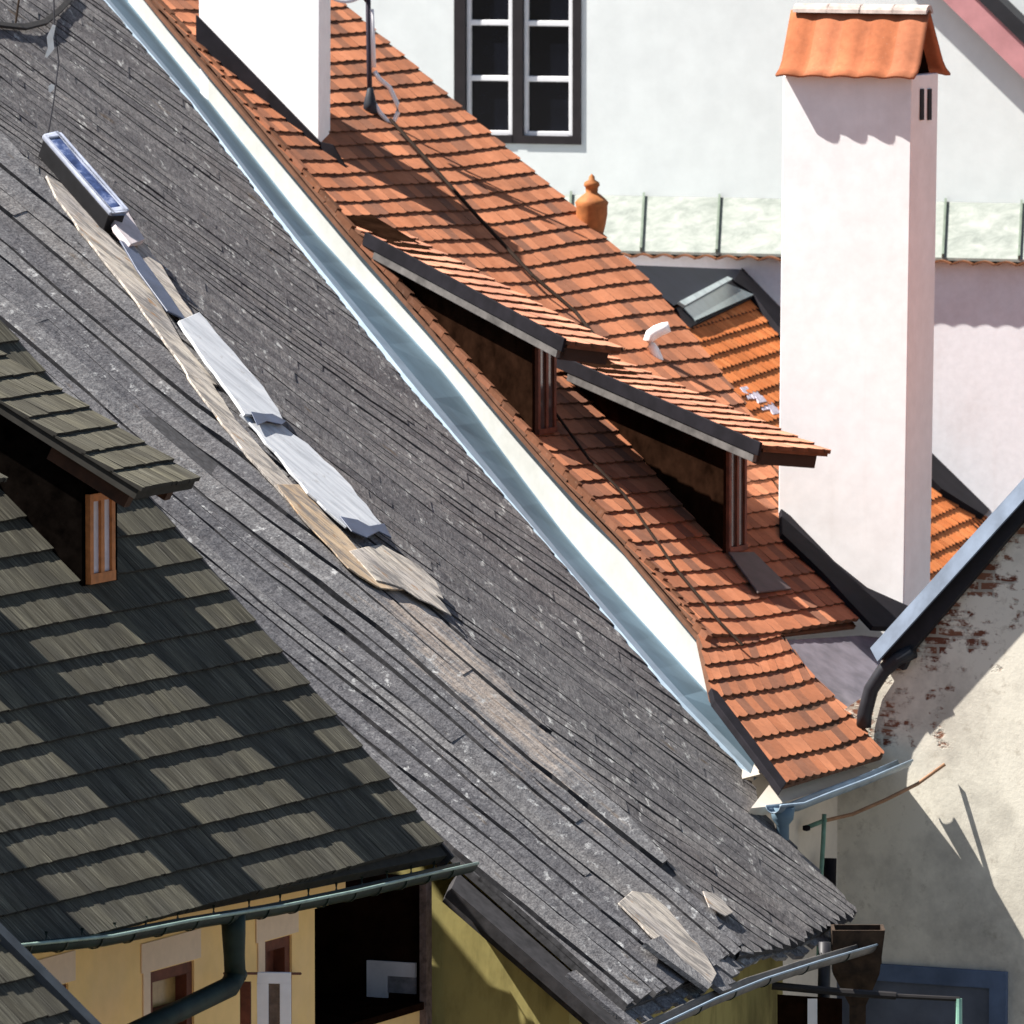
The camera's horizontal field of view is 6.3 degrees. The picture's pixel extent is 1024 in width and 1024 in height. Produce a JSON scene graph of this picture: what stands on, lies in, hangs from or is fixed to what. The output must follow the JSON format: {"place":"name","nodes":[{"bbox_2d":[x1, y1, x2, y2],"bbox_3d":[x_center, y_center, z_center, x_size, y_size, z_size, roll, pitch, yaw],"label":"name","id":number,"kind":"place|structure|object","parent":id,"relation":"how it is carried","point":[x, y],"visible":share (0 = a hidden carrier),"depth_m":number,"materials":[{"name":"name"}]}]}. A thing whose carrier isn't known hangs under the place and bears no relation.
{"place":"outdoors","nodes":[
{"label":"outdoors","id":0,"kind":"place"},
{"bbox_2d":[0,923,100,1023],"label":"shed","id":1,"kind":"structure","parent":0,"point":[33,990],"depth_m":66.21,"materials":[{"name":"grey wood"}]},
{"bbox_2d":[0,318,478,1023],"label":"shingled house","id":2,"kind":"structure","parent":0,"point":[208,812],"depth_m":73.58,"materials":[{"name":"grey wood"}]},
{"bbox_2d":[151,961,191,1023],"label":"window","id":3,"kind":"structure","parent":2,"relation":"in","point":[171,984],"depth_m":72.56,"materials":[{"name":"red wood"}]},
{"bbox_2d":[265,935,289,971],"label":"window","id":4,"kind":"structure","parent":2,"relation":"in","point":[277,951],"depth_m":74.24,"materials":[{"name":"red wood"}]},
{"bbox_2d":[367,960,416,997],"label":"loggia window","id":5,"kind":"structure","parent":2,"relation":"in","point":[378,971],"depth_m":76.77,"materials":[{"name":"grey glass"}]},
{"bbox_2d":[772,982,961,1023],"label":"railing","id":6,"kind":"object","parent":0,"point":[792,1009],"visible":0.97,"depth_m":80.66,"materials":[{"name":"black metal"}]},
{"bbox_2d":[808,999,816,1023],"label":"white post","id":7,"kind":"object","parent":6,"relation":"attached to","point":[812,1011],"visible":1,"depth_m":80.56,"materials":[{"name":"paint"}]},
{"bbox_2d":[837,478,1023,1023],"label":"gable house","id":8,"kind":"structure","parent":0,"point":[930,874],"depth_m":85.62,"materials":[{"name":"paint"}]},
{"bbox_2d":[837,963,1007,1023],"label":"blue door","id":9,"kind":"structure","parent":8,"relation":"in","point":[983,994],"depth_m":85.81,"materials":[{"name":"paint"}]},
{"label":"ground","id":10,"kind":"structure","parent":0,"visible":0},
{"bbox_2d":[0,0,884,1023],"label":"grey plank roof house","id":11,"kind":"structure","parent":10,"relation":"on","point":[436,624],"depth_m":81.59,"materials":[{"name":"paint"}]},
{"bbox_2d":[15,0,19,22],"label":"iron rod","id":12,"kind":"object","parent":11,"relation":"on","point":[17,10],"visible":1,"depth_m":88.70,"materials":[{"name":"grey metal"}]},
{"bbox_2d":[45,0,59,132],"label":"bird scarer","id":13,"kind":"object","parent":11,"relation":"hanging from","point":[50,42],"visible":1,"depth_m":85.27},
{"bbox_2d":[817,942,830,997],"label":"rain pipe","id":14,"kind":"object","parent":11,"relation":"attached to","point":[824,972],"visible":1,"depth_m":80.91,"materials":[{"name":"grey metal"}]},
{"bbox_2d":[104,0,950,997],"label":"tiled house","id":15,"kind":"structure","parent":10,"relation":"on","point":[536,342],"depth_m":89.34,"materials":[{"name":"tile"}]},
{"bbox_2d":[334,0,399,123],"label":"antenna","id":16,"kind":"object","parent":15,"relation":"on","point":[370,105],"visible":1,"depth_m":94.03,"materials":[{"name":"grey metal"}]},
{"bbox_2d":[803,763,945,955],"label":"rod bracket","id":17,"kind":"object","parent":15,"relation":"attached to","point":[827,867],"visible":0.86,"depth_m":85.31,"materials":[{"name":"metal"}]},
{"bbox_2d":[346,0,1023,202],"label":"white building","id":18,"kind":"structure","parent":10,"relation":"on","point":[678,98],"depth_m":101.33,"materials":[{"name":"paint"}]},
{"bbox_2d":[454,0,580,144],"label":"window","id":19,"kind":"structure","parent":18,"relation":"in","point":[517,63],"depth_m":101.92,"materials":[{"name":"white paint"}]},
{"bbox_2d":[563,191,1023,516],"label":"lean to","id":20,"kind":"object","parent":10,"relation":"on","point":[978,413],"visible":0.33,"depth_m":99.34,"materials":[{"name":"white paint"}]},
{"bbox_2d":[636,265,989,580],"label":"annex","id":21,"kind":"object","parent":10,"relation":"on","point":[730,319],"visible":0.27,"depth_m":97.47,"materials":[{"name":"orange tile"}]},
{"bbox_2d":[674,276,752,327],"bbox_3d":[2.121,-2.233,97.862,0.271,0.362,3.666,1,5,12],"label":"roof window","id":22,"kind":"structure","parent":21,"relation":"in","point":[723,295],"depth_m":97.57,"materials":[{"name":"grey glass"}]}
]}

